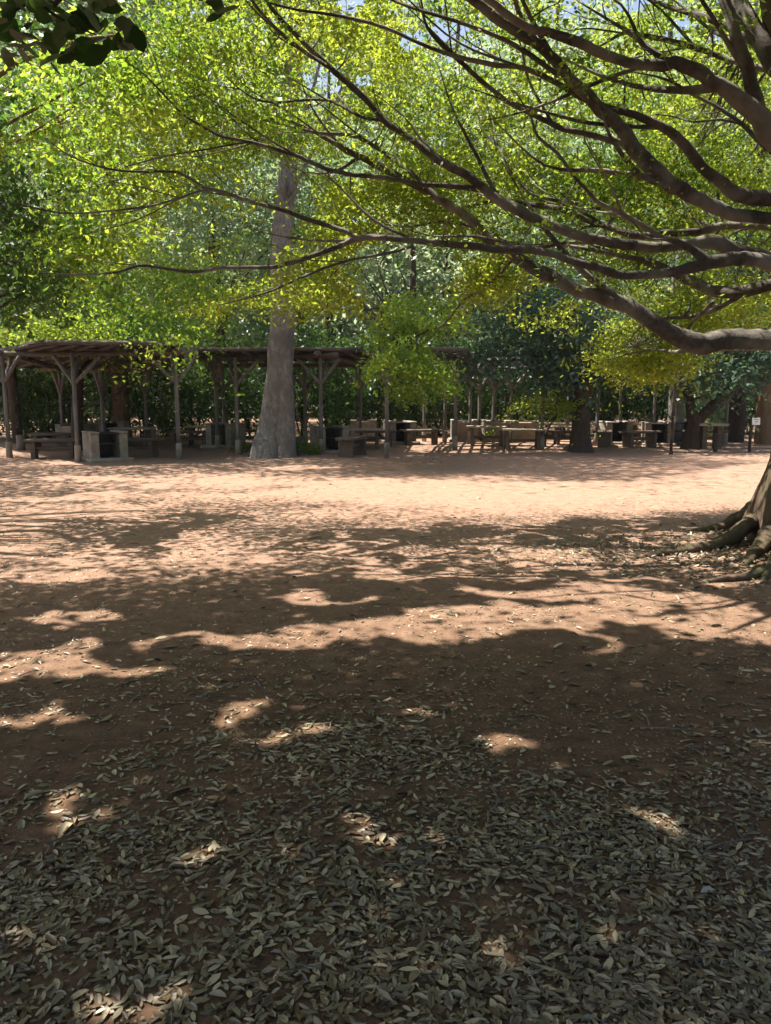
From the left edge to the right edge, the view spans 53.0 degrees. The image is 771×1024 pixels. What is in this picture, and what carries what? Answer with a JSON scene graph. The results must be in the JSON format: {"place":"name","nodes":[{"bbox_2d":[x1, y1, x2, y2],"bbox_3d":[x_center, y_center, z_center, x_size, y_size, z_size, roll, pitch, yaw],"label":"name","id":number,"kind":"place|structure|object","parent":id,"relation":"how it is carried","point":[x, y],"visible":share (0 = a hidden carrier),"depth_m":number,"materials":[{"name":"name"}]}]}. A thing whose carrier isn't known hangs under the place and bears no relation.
{"place":"outdoors","nodes":[
{"label":"outdoors","id":0,"kind":"place"},
{"bbox_2d":[10,0,748,389],"label":"sky","id":1,"kind":"structure","parent":0,"point":[635,5],"materials":[{"name":"white"}]},
{"bbox_2d":[0,397,770,1023],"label":"ground","id":2,"kind":"structure","parent":0,"point":[316,495],"depth_m":4.48,"materials":[{"name":"soil"}]},
{"bbox_2d":[0,367,28,439],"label":"shrub","id":3,"kind":"object","parent":2,"relation":"on","point":[1,391],"visible":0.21,"depth_m":23.82,"materials":[{"name":"green plant"}]},
{"bbox_2d":[16,434,25,449],"bbox_3d":[-9.360,-1.754,19.847,0.221,0.472,0.219,0,9,0],"label":"stump","id":4,"kind":"object","parent":2,"relation":"on","point":[20,444],"visible":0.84,"depth_m":19.77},
{"bbox_2d":[0,333,61,438],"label":"shrub","id":5,"kind":"object","parent":2,"relation":"on","point":[38,376],"visible":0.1,"depth_m":24.54,"materials":[{"name":"green plant"}]},
{"bbox_2d":[0,0,68,171],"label":"dense tree","id":6,"kind":"object","parent":2,"relation":"on","point":[20,25],"visible":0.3,"depth_m":15.52,"materials":[{"name":"green plant"}]},
{"bbox_2d":[0,16,97,259],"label":"woodland tree","id":7,"kind":"object","parent":2,"relation":"on","point":[10,114],"visible":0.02,"depth_m":27.91,"materials":[{"name":"green plant"}]},
{"bbox_2d":[27,432,70,446],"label":"picnic table","id":8,"kind":"object","parent":2,"relation":"on","point":[38,435],"visible":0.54,"depth_m":19.65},
{"bbox_2d":[0,364,100,439],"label":"shrub","id":9,"kind":"object","parent":2,"relation":"on","point":[40,393],"visible":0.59,"depth_m":22.90,"materials":[{"name":"green plant"}]},
{"bbox_2d":[23,438,80,458],"bbox_3d":[-7.462,-1.424,17.378,1.150,0.440,0.385,-2,9,-12],"label":"bench","id":10,"kind":"object","parent":2,"relation":"on","point":[34,448],"visible":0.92,"depth_m":17.28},
{"bbox_2d":[25,369,105,422],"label":"shrub","id":11,"kind":"object","parent":2,"relation":"on","point":[86,382],"visible":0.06,"depth_m":25.50,"materials":[{"name":"green plant"}]},
{"bbox_2d":[0,8,140,442],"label":"woodland tree","id":12,"kind":"object","parent":2,"relation":"on","point":[13,391],"visible":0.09,"depth_m":22.08,"materials":[{"name":"green plant"}]},
{"bbox_2d":[0,49,141,337],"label":"evergreen tree","id":13,"kind":"object","parent":2,"relation":"on","point":[26,280],"visible":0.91,"depth_m":8.05,"materials":[{"name":"green plant"}]},
{"bbox_2d":[55,423,98,445],"bbox_3d":[-8.049,-1.993,20.320,0.900,0.650,0.980,2,9,15],"label":"cooking hearth","id":14,"kind":"object","parent":2,"relation":"on","point":[64,428],"visible":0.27,"depth_m":19.98,"materials":[{"name":"concrete"}]},
{"bbox_2d":[0,339,197,461],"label":"shelter","id":15,"kind":"object","parent":2,"relation":"on","point":[44,349],"visible":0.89,"depth_m":17.04,"materials":[{"name":"wood"}]},
{"bbox_2d":[0,6,197,412],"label":"woodland tree","id":16,"kind":"object","parent":2,"relation":"on","point":[75,181],"visible":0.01,"depth_m":35.23,"materials":[{"name":"green plant"}]},
{"bbox_2d":[57,371,148,432],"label":"shrub","id":17,"kind":"object","parent":2,"relation":"on","point":[92,384],"visible":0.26,"depth_m":24.60,"materials":[{"name":"green plant"}]},
{"bbox_2d":[81,430,133,462],"bbox_3d":[-6.082,-1.435,16.830,0.900,0.650,0.980,-6,11,-34],"label":"cooking hearth","id":18,"kind":"object","parent":2,"relation":"on","point":[110,446],"visible":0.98,"depth_m":16.71,"materials":[{"name":"concrete"}]},
{"bbox_2d":[94,421,131,444],"bbox_3d":[-7.656,-2.197,21.656,0.900,0.650,0.980,-1,9,-8],"label":"cooking hearth","id":19,"kind":"object","parent":2,"relation":"on","point":[117,424],"visible":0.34,"depth_m":21.82,"materials":[{"name":"concrete"}]},
{"bbox_2d":[0,0,237,75],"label":"overhanging tree","id":20,"kind":"object","parent":2,"relation":"on","point":[81,19],"visible":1,"depth_m":2.84,"materials":[{"name":"green plant"}]},
{"bbox_2d":[107,427,155,445],"bbox_3d":[-6.705,-1.972,20.499,1.107,0.541,0.613,0,9,0],"label":"picnic table","id":21,"kind":"object","parent":2,"relation":"on","point":[147,432],"visible":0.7,"depth_m":20.36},
{"bbox_2d":[0,195,270,450],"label":"maple tree","id":22,"kind":"object","parent":2,"relation":"on","point":[80,330],"visible":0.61,"depth_m":19.04,"materials":[{"name":"green plant"}]},
{"bbox_2d":[0,0,276,436],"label":"brown trunk tree","id":23,"kind":"object","parent":2,"relation":"on","point":[118,406],"visible":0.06,"depth_m":23.15,"materials":[{"name":"green plant"}]},
{"bbox_2d":[94,335,196,436],"bbox_3d":[-7.567,-3.972,24.100,3.706,3.491,2.867,0,9,0],"label":"shrub","id":24,"kind":"object","parent":2,"relation":"on","point":[138,412],"visible":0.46,"depth_m":24.03,"materials":[{"name":"green plant"}]},
{"bbox_2d":[128,437,163,457],"bbox_3d":[-5.690,-1.473,17.716,1.150,0.440,0.385,1,9,8],"label":"bench","id":25,"kind":"object","parent":2,"relation":"on","point":[153,446],"visible":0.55,"depth_m":17.55,"materials":[{"name":"concrete"}]},
{"bbox_2d":[151,429,156,437],"bbox_3d":[-6.584,-2.108,22.000,0.203,0.503,0.200,0,9,0],"label":"stump","id":26,"kind":"object","parent":2,"relation":"on","point":[153,433],"visible":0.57,"depth_m":21.91,"materials":[{"name":"wood"}]},
{"bbox_2d":[0,0,308,329],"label":"broadleaf tree","id":27,"kind":"object","parent":2,"relation":"on","point":[52,100],"visible":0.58,"depth_m":8.71,"materials":[{"name":"green plant"}]},
{"bbox_2d":[7,6,301,431],"bbox_3d":[-8.499,-11.399,27.789,11.085,17.115,9.818,0,9,0],"label":"woodland tree","id":28,"kind":"object","parent":2,"relation":"on","point":[171,213],"visible":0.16,"depth_m":27.25,"materials":[{"name":"green plant"}]},
{"bbox_2d":[111,363,206,435],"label":"shrub","id":29,"kind":"object","parent":2,"relation":"on","point":[161,399],"visible":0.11,"depth_m":25.61,"materials":[{"name":"green plant"}]},
{"bbox_2d":[166,430,205,446],"bbox_3d":[-5.306,-1.982,20.981,1.150,0.440,0.385,0,9,-3],"label":"bench","id":30,"kind":"object","parent":2,"relation":"on","point":[202,438],"visible":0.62,"depth_m":20.82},
{"bbox_2d":[141,330,243,437],"bbox_3d":[-6.035,-3.898,23.889,3.201,3.410,2.627,0,9,0],"label":"shrub","id":31,"kind":"object","parent":2,"relation":"on","point":[192,395],"visible":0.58,"depth_m":23.89,"materials":[{"name":"green plant"}]},
{"bbox_2d":[183,425,204,445],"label":"picnic table","id":32,"kind":"object","parent":2,"relation":"on","point":[190,442],"visible":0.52,"depth_m":21.47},
{"bbox_2d":[73,0,365,423],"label":"woodland tree","id":33,"kind":"object","parent":2,"relation":"on","point":[219,330],"visible":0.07,"depth_m":32.09,"materials":[{"name":"green plant"}]},
{"bbox_2d":[182,339,263,428],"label":"shrub","id":34,"kind":"object","parent":2,"relation":"on","point":[203,381],"visible":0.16,"depth_m":24.94,"materials":[{"name":"green plant"}]},
{"bbox_2d":[200,422,247,448],"bbox_3d":[-4.300,-2.048,20.669,0.900,0.650,0.980,3,9,20],"label":"cooking hearth","id":35,"kind":"object","parent":2,"relation":"on","point":[227,433],"visible":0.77,"depth_m":20.45,"materials":[{"name":"concrete"}]},
{"bbox_2d":[227,439,252,452],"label":"weed plant","id":36,"kind":"object","parent":2,"relation":"on","point":[245,448],"visible":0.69,"depth_m":18.99,"materials":[{"name":"green plant"}]},
{"bbox_2d":[0,0,486,458],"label":"tall tree","id":37,"kind":"object","parent":2,"relation":"on","point":[275,436],"visible":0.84,"depth_m":16.62,"materials":[{"name":"green plant"}]},
{"bbox_2d":[193,308,299,435],"bbox_3d":[-4.323,-4.266,24.039,3.284,4.093,2.980,0,9,0],"label":"shrub","id":38,"kind":"object","parent":2,"relation":"on","point":[243,411],"visible":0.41,"depth_m":23.90,"materials":[{"name":"green plant"}]},
{"bbox_2d":[245,429,256,438],"bbox_3d":[-3.796,-2.041,21.222,1.150,0.440,0.385,-1,9,-8],"label":"bench","id":39,"kind":"object","parent":2,"relation":"on","point":[250,430],"visible":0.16,"depth_m":21.20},
{"bbox_2d":[181,347,372,454],"bbox_3d":[-2.707,-2.867,20.171,5.102,2.587,4.935,0,9,0],"label":"shelter","id":40,"kind":"object","parent":2,"relation":"on","point":[348,357],"visible":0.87,"depth_m":18.98,"materials":[{"name":"wood"}]},
{"bbox_2d":[154,0,439,421],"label":"woodland tree","id":41,"kind":"object","parent":2,"relation":"on","point":[263,239],"visible":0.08,"depth_m":36.00,"materials":[{"name":"green plant"}]},
{"bbox_2d":[260,311,345,437],"bbox_3d":[-2.724,-4.369,24.729,3.059,4.075,2.842,0,9,0],"label":"shrub","id":42,"kind":"object","parent":2,"relation":"on","point":[300,410],"visible":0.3,"depth_m":24.53,"materials":[{"name":"green plant"}]},
{"bbox_2d":[296,438,313,452],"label":"weed plant","id":43,"kind":"object","parent":2,"relation":"on","point":[298,444],"visible":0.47,"depth_m":18.58,"materials":[{"name":"green plant"}]},
{"bbox_2d":[296,440,328,454],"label":"weed plant","id":44,"kind":"object","parent":2,"relation":"on","point":[312,451],"visible":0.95,"depth_m":18.03,"materials":[{"name":"green plant"}]},
{"bbox_2d":[175,59,460,422],"bbox_3d":[-2.448,-10.057,28.960,10.445,14.115,10.113,0,9,0],"label":"woodland tree","id":45,"kind":"object","parent":2,"relation":"on","point":[271,168],"visible":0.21,"depth_m":27.93,"materials":[{"name":"green plant"}]},
{"bbox_2d":[309,425,349,453],"bbox_3d":[-1.353,-1.773,18.939,0.900,0.650,0.980,-4,10,-22],"label":"cooking hearth","id":46,"kind":"object","parent":2,"relation":"on","point":[330,434],"visible":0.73,"depth_m":18.83,"materials":[{"name":"concrete"}]},
{"bbox_2d":[292,321,377,436],"bbox_3d":[-1.790,-4.063,23.991,3.177,3.697,2.785,0,9,0],"label":"shrub","id":47,"kind":"object","parent":2,"relation":"on","point":[338,409],"visible":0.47,"depth_m":23.75,"materials":[{"name":"green plant"}]},
{"bbox_2d":[335,435,368,456],"bbox_3d":[-0.759,-1.519,17.887,0.385,0.440,1.150,3,9,20],"label":"bench","id":48,"kind":"object","parent":2,"relation":"on","point":[349,446],"visible":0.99,"depth_m":17.53,"materials":[{"name":"concrete"}]},
{"bbox_2d":[312,344,397,435],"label":"shrub","id":49,"kind":"object","parent":2,"relation":"on","point":[371,405],"visible":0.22,"depth_m":25.40,"materials":[{"name":"green plant"}]},
{"bbox_2d":[350,419,376,441],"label":"cooking hearth","id":50,"kind":"object","parent":2,"relation":"on","point":[354,423],"visible":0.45,"depth_m":23.01,"materials":[{"name":"concrete"}]},
{"bbox_2d":[349,428,383,449],"bbox_3d":[-0.624,-1.912,20.274,1.107,0.541,0.613,-1,9,-4],"label":"picnic table","id":51,"kind":"object","parent":2,"relation":"on","point":[376,439],"visible":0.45,"depth_m":20.08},
{"bbox_2d":[15,214,734,409],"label":"distant wood","id":52,"kind":"object","parent":2,"relation":"on","point":[432,283],"visible":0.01,"depth_m":59.54,"materials":[{"name":"green plant"}]},
{"bbox_2d":[328,328,422,436],"bbox_3d":[-0.223,-4.156,25.066,3.182,3.558,2.683,5,10,28],"label":"shrub","id":53,"kind":"object","parent":2,"relation":"on","point":[381,414],"visible":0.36,"depth_m":25.12,"materials":[{"name":"green plant"}]},
{"bbox_2d":[355,430,396,446],"bbox_3d":[-0.265,-2.020,21.226,1.150,0.440,0.385,0,9,0],"label":"picnic table","id":54,"kind":"object","parent":2,"relation":"on","point":[382,438],"visible":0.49,"depth_m":21.04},
{"bbox_2d":[0,0,769,417],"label":"wood","id":55,"kind":"object","parent":2,"relation":"on","point":[344,326],"visible":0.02,"depth_m":44.80,"materials":[{"name":"green plant"}]},
{"bbox_2d":[0,0,770,583],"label":"spreading tree","id":56,"kind":"object","parent":2,"relation":"on","point":[638,172],"visible":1,"depth_m":7.16,"materials":[{"name":"green plant"}]},
{"bbox_2d":[0,516,770,1023],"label":"fallen leaves","id":57,"kind":"object","parent":2,"relation":"on","point":[676,985],"depth_m":2.28,"materials":[{"name":"plant"}]},
{"bbox_2d":[0,511,770,1023],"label":"leaf crumbs","id":58,"kind":"object","parent":2,"relation":"on","point":[80,983],"visible":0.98,"depth_m":2.99,"materials":[{"name":"plant"}]},
{"bbox_2d":[0,455,770,719],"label":"scattered leaves","id":59,"kind":"object","parent":2,"relation":"on","point":[347,682],"visible":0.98,"depth_m":4.79,"materials":[{"name":"brown plant"}]},
{"bbox_2d":[299,0,491,413],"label":"woodland tree","id":60,"kind":"object","parent":2,"relation":"on","point":[437,60],"visible":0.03,"depth_m":39.33,"materials":[{"name":"green plant"}]},
{"bbox_2d":[381,421,419,444],"bbox_3d":[0.423,-2.278,22.189,0.900,0.650,0.980,-2,9,-15],"label":"cooking hearth","id":61,"kind":"object","parent":2,"relation":"on","point":[398,438],"visible":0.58,"depth_m":21.96,"materials":[{"name":"concrete"}]},
{"bbox_2d":[370,372,449,433],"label":"shrub","id":62,"kind":"object","parent":2,"relation":"on","point":[437,408],"visible":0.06,"depth_m":26.05,"materials":[{"name":"green plant"}]},
{"bbox_2d":[304,143,517,434],"bbox_3d":[0.981,-7.298,25.844,8.571,9.608,7.802,0,9,0],"label":"woodland tree","id":63,"kind":"object","parent":2,"relation":"on","point":[413,259],"visible":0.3,"depth_m":25.72,"materials":[{"name":"green plant"}]},
{"bbox_2d":[399,429,442,444],"bbox_3d":[0.994,-2.102,21.731,1.150,0.440,0.385,-2,9,-15],"label":"picnic table","id":64,"kind":"object","parent":2,"relation":"on","point":[433,436],"visible":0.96,"depth_m":21.63,"materials":[{"name":"wood"}]},
{"bbox_2d":[371,345,495,458],"bbox_3d":[1.202,-2.877,20.219,2.469,2.590,7.481,2,9,15],"label":"shelter","id":65,"kind":"object","parent":2,"relation":"on","point":[451,351],"visible":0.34,"depth_m":19.39,"materials":[{"name":"wood"}]},
{"bbox_2d":[394,331,489,435],"bbox_3d":[1.753,-4.238,25.260,3.506,3.668,2.801,0,9,0],"label":"shrub","id":66,"kind":"object","parent":2,"relation":"on","point":[429,414],"visible":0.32,"depth_m":25.53,"materials":[{"name":"green plant"}]},
{"bbox_2d":[448,419,479,441],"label":"cooking hearth","id":67,"kind":"object","parent":2,"relation":"on","point":[462,430],"visible":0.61,"depth_m":22.72,"materials":[{"name":"concrete"}]},
{"bbox_2d":[327,2,604,426],"bbox_3d":[2.661,-12.518,31.683,12.158,18.113,10.431,0,9,0],"label":"woodland tree","id":68,"kind":"object","parent":2,"relation":"on","point":[441,93],"visible":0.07,"depth_m":30.19,"materials":[{"name":"green plant"}]},
{"bbox_2d":[428,338,518,428],"bbox_3d":[2.923,-4.355,26.712,3.304,3.432,2.842,0,9,0],"label":"shrub","id":69,"kind":"object","parent":2,"relation":"on","point":[466,408],"visible":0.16,"depth_m":26.36,"materials":[{"name":"green plant"}]},
{"bbox_2d":[466,426,507,445],"bbox_3d":[2.772,-2.085,21.215,1.107,0.541,0.613,1,9,4],"label":"picnic table","id":70,"kind":"object","parent":2,"relation":"on","point":[472,436],"visible":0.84,"depth_m":20.99,"materials":[{"name":"concrete"}]},
{"bbox_2d":[480,420,512,442],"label":"cooking hearth","id":71,"kind":"object","parent":2,"relation":"on","point":[498,423],"visible":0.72,"depth_m":22.72,"materials":[{"name":"concrete"}]},
{"bbox_2d":[459,337,540,420],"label":"shrub","id":72,"kind":"object","parent":2,"relation":"on","point":[517,416],"visible":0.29,"depth_m":26.09,"materials":[{"name":"green plant"}]},
{"bbox_2d":[434,349,576,449],"bbox_3d":[3.501,-3.259,22.575,4.141,2.607,6.368,3,9,18],"label":"shelter","id":73,"kind":"object","parent":2,"relation":"on","point":[510,385],"visible":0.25,"depth_m":22.06,"materials":[{"name":"wood"}]},
{"bbox_2d":[375,44,659,420],"bbox_3d":[4.801,-10.570,28.980,11.339,15.111,9.542,0,9,0],"label":"woodland tree","id":74,"kind":"object","parent":2,"relation":"on","point":[507,226],"visible":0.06,"depth_m":28.31,"materials":[{"name":"green plant"}]},
{"bbox_2d":[499,428,545,450],"bbox_3d":[3.499,-1.861,19.830,1.107,0.541,0.613,0,9,3],"label":"picnic table","id":75,"kind":"object","parent":2,"relation":"on","point":[507,440],"visible":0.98,"depth_m":19.65,"materials":[{"name":"concrete"}]},
{"bbox_2d":[511,420,538,442],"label":"cooking hearth","id":76,"kind":"object","parent":2,"relation":"on","point":[522,434],"visible":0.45,"depth_m":22.73,"materials":[{"name":"concrete"}]},
{"bbox_2d":[490,348,565,427],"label":"shrub","id":77,"kind":"object","parent":2,"relation":"on","point":[526,392],"visible":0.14,"depth_m":26.45,"materials":[{"name":"green plant"}]},
{"bbox_2d":[416,210,661,452],"bbox_3d":[3.959,-4.727,19.676,6.365,6.444,6.377,4,10,22],"label":"dark leaved tree","id":78,"kind":"object","parent":2,"relation":"on","point":[580,440],"visible":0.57,"depth_m":18.52,"materials":[{"name":"green plant"}]},
{"bbox_2d":[491,382,588,446],"bbox_3d":[3.974,-2.415,19.793,2.763,1.844,3.134,0,9,0],"label":"young tree","id":79,"kind":"object","parent":2,"relation":"on","point":[565,407],"visible":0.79,"depth_m":19.10,"materials":[{"name":"green plant"}]},
{"bbox_2d":[423,0,677,419],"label":"woodland tree","id":80,"kind":"object","parent":2,"relation":"on","point":[569,24],"visible":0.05,"depth_m":36.24,"materials":[{"name":"green plant"}]},
{"bbox_2d":[450,422,657,436],"bbox_3d":[5.975,-2.698,25.490,7.697,0.485,0.450,0,9,0],"label":"counter","id":81,"kind":"object","parent":2,"relation":"on","point":[635,424],"visible":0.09,"depth_m":25.27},
{"bbox_2d":[544,430,570,445],"bbox_3d":[4.677,-1.986,20.981,1.150,0.440,0.385,0,9,0],"label":"bench","id":82,"kind":"object","parent":2,"relation":"on","point":[559,438],"visible":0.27,"depth_m":20.95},
{"bbox_2d":[518,362,623,435],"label":"shrub","id":83,"kind":"object","parent":2,"relation":"on","point":[563,420],"visible":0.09,"depth_m":25.83,"materials":[{"name":"green plant"}]},
{"bbox_2d":[550,425,593,444],"bbox_3d":[5.206,-2.149,21.724,1.107,0.541,0.613,0,9,0],"label":"picnic table","id":84,"kind":"object","parent":2,"relation":"on","point":[556,427],"visible":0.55,"depth_m":21.52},
{"bbox_2d":[374,522,770,601],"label":"leaf drift","id":85,"kind":"object","parent":2,"relation":"on","point":[744,543],"visible":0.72,"depth_m":6.94,"materials":[{"name":"plant"}]},
{"bbox_2d":[554,346,645,432],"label":"shrub","id":86,"kind":"object","parent":2,"relation":"on","point":[609,409],"visible":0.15,"depth_m":25.90,"materials":[{"name":"green plant"}]},
{"bbox_2d":[597,430,611,447],"bbox_3d":[5.934,-1.985,20.981,0.385,0.440,1.150,2,9,15],"label":"bench","id":87,"kind":"object","parent":2,"relation":"on","point":[604,440],"visible":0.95,"depth_m":20.55,"materials":[{"name":"concrete"}]},
{"bbox_2d":[593,421,636,444],"bbox_3d":[6.582,-2.279,22.187,0.900,0.650,0.980,-1,9,-8],"label":"cooking hearth","id":88,"kind":"object","parent":2,"relation":"on","point":[615,428],"visible":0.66,"depth_m":21.99,"materials":[{"name":"concrete"}]},
{"bbox_2d":[480,47,760,420],"bbox_3d":[7.947,-9.259,27.060,10.405,13.105,9.400,-2,9,-12],"label":"woodland tree","id":89,"kind":"object","parent":2,"relation":"on","point":[578,278],"visible":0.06,"depth_m":26.38,"materials":[{"name":"green plant"}]},
{"bbox_2d":[590,336,668,429],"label":"shrub","id":90,"kind":"object","parent":2,"relation":"on","point":[628,405],"visible":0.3,"depth_m":26.44,"materials":[{"name":"green plant"}]},
{"bbox_2d":[618,430,661,447],"bbox_3d":[6.815,-1.953,20.741,1.150,0.440,0.385,-4,10,-25],"label":"picnic table","id":91,"kind":"object","parent":2,"relation":"on","point":[629,438],"visible":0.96,"depth_m":20.66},
{"bbox_2d":[516,0,770,440],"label":"woodland tree","id":92,"kind":"object","parent":2,"relation":"on","point":[679,435],"visible":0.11,"depth_m":20.70,"materials":[{"name":"green plant"}]},
{"bbox_2d":[527,0,769,421],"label":"woodland tree","id":93,"kind":"object","parent":2,"relation":"on","point":[670,33],"visible":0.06,"depth_m":31.66,"materials":[{"name":"green plant"}]},
{"bbox_2d":[638,422,676,445],"bbox_3d":[7.618,-2.188,21.658,0.900,0.650,0.980,2,9,10],"label":"cooking hearth","id":94,"kind":"object","parent":2,"relation":"on","point":[663,438],"visible":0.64,"depth_m":21.47,"materials":[{"name":"concrete"}]},
{"bbox_2d":[624,371,701,425],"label":"shrub","id":95,"kind":"object","parent":2,"relation":"on","point":[662,404],"visible":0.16,"depth_m":27.05,"materials":[{"name":"green plant"}]},
{"bbox_2d":[658,421,686,444],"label":"cooking hearth","id":96,"kind":"object","parent":2,"relation":"on","point":[679,442],"visible":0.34,"depth_m":21.86,"materials":[{"name":"concrete"}]},
{"bbox_2d":[592,215,770,449],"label":"forked tree","id":97,"kind":"object","parent":2,"relation":"on","point":[745,368],"visible":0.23,"depth_m":19.71,"materials":[{"name":"green plant"}]},
{"bbox_2d":[594,348,770,454],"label":"shelter","id":98,"kind":"object","parent":2,"relation":"on","point":[725,440],"visible":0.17,"depth_m":21.12,"materials":[{"name":"wood"}]},
{"bbox_2d":[596,0,770,441],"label":"woodland tree","id":99,"kind":"object","parent":2,"relation":"on","point":[736,428],"visible":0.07,"depth_m":22.57,"materials":[{"name":"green plant"}]},
{"bbox_2d":[632,0,770,423],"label":"woodland tree","id":100,"kind":"object","parent":2,"relation":"on","point":[713,145],"depth_m":33.76,"materials":[{"name":"green plant"}]},
{"bbox_2d":[635,0,770,444],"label":"woodland tree","id":101,"kind":"object","parent":2,"relation":"on","point":[762,436],"visible":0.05,"depth_m":21.64,"materials":[{"name":"green plant"}]},
{"bbox_2d":[656,369,752,435],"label":"shrub","id":102,"kind":"object","parent":2,"relation":"on","point":[718,416],"visible":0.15,"depth_m":24.91,"materials":[{"name":"green plant"}]},
{"bbox_2d":[681,430,728,446],"bbox_3d":[8.757,-2.024,21.225,1.150,0.440,0.385,1,9,5],"label":"bench","id":103,"kind":"object","parent":2,"relation":"on","point":[723,432],"visible":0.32,"depth_m":21.02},
{"bbox_2d":[698,423,728,448],"bbox_3d":[8.531,-1.990,20.337,0.762,0.685,0.450,0,9,0],"label":"counter","id":104,"kind":"object","parent":2,"relation":"on","point":[703,432],"visible":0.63,"depth_m":20.20,"materials":[{"name":"concrete"}]},
{"bbox_2d":[713,433,718,451],"bbox_3d":[8.199,-1.691,19.213,0.111,0.542,0.106,0,9,0],"label":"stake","id":105,"kind":"object","parent":2,"relation":"on","point":[715,445],"visible":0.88,"depth_m":19.18,"materials":[{"name":"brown wood"}]},
{"bbox_2d":[722,376,756,433],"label":"shrub","id":106,"kind":"object","parent":2,"relation":"on","point":[751,406],"visible":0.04,"depth_m":26.49,"materials":[{"name":"green plant"}]},
{"bbox_2d":[747,414,759,451],"bbox_3d":[9.026,-1.878,18.962,0.223,1.030,0.116,0,9,0],"label":"notice sign","id":107,"kind":"object","parent":2,"relation":"on","point":[754,421],"visible":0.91,"depth_m":18.92,"materials":[{"name":"brown wood"}]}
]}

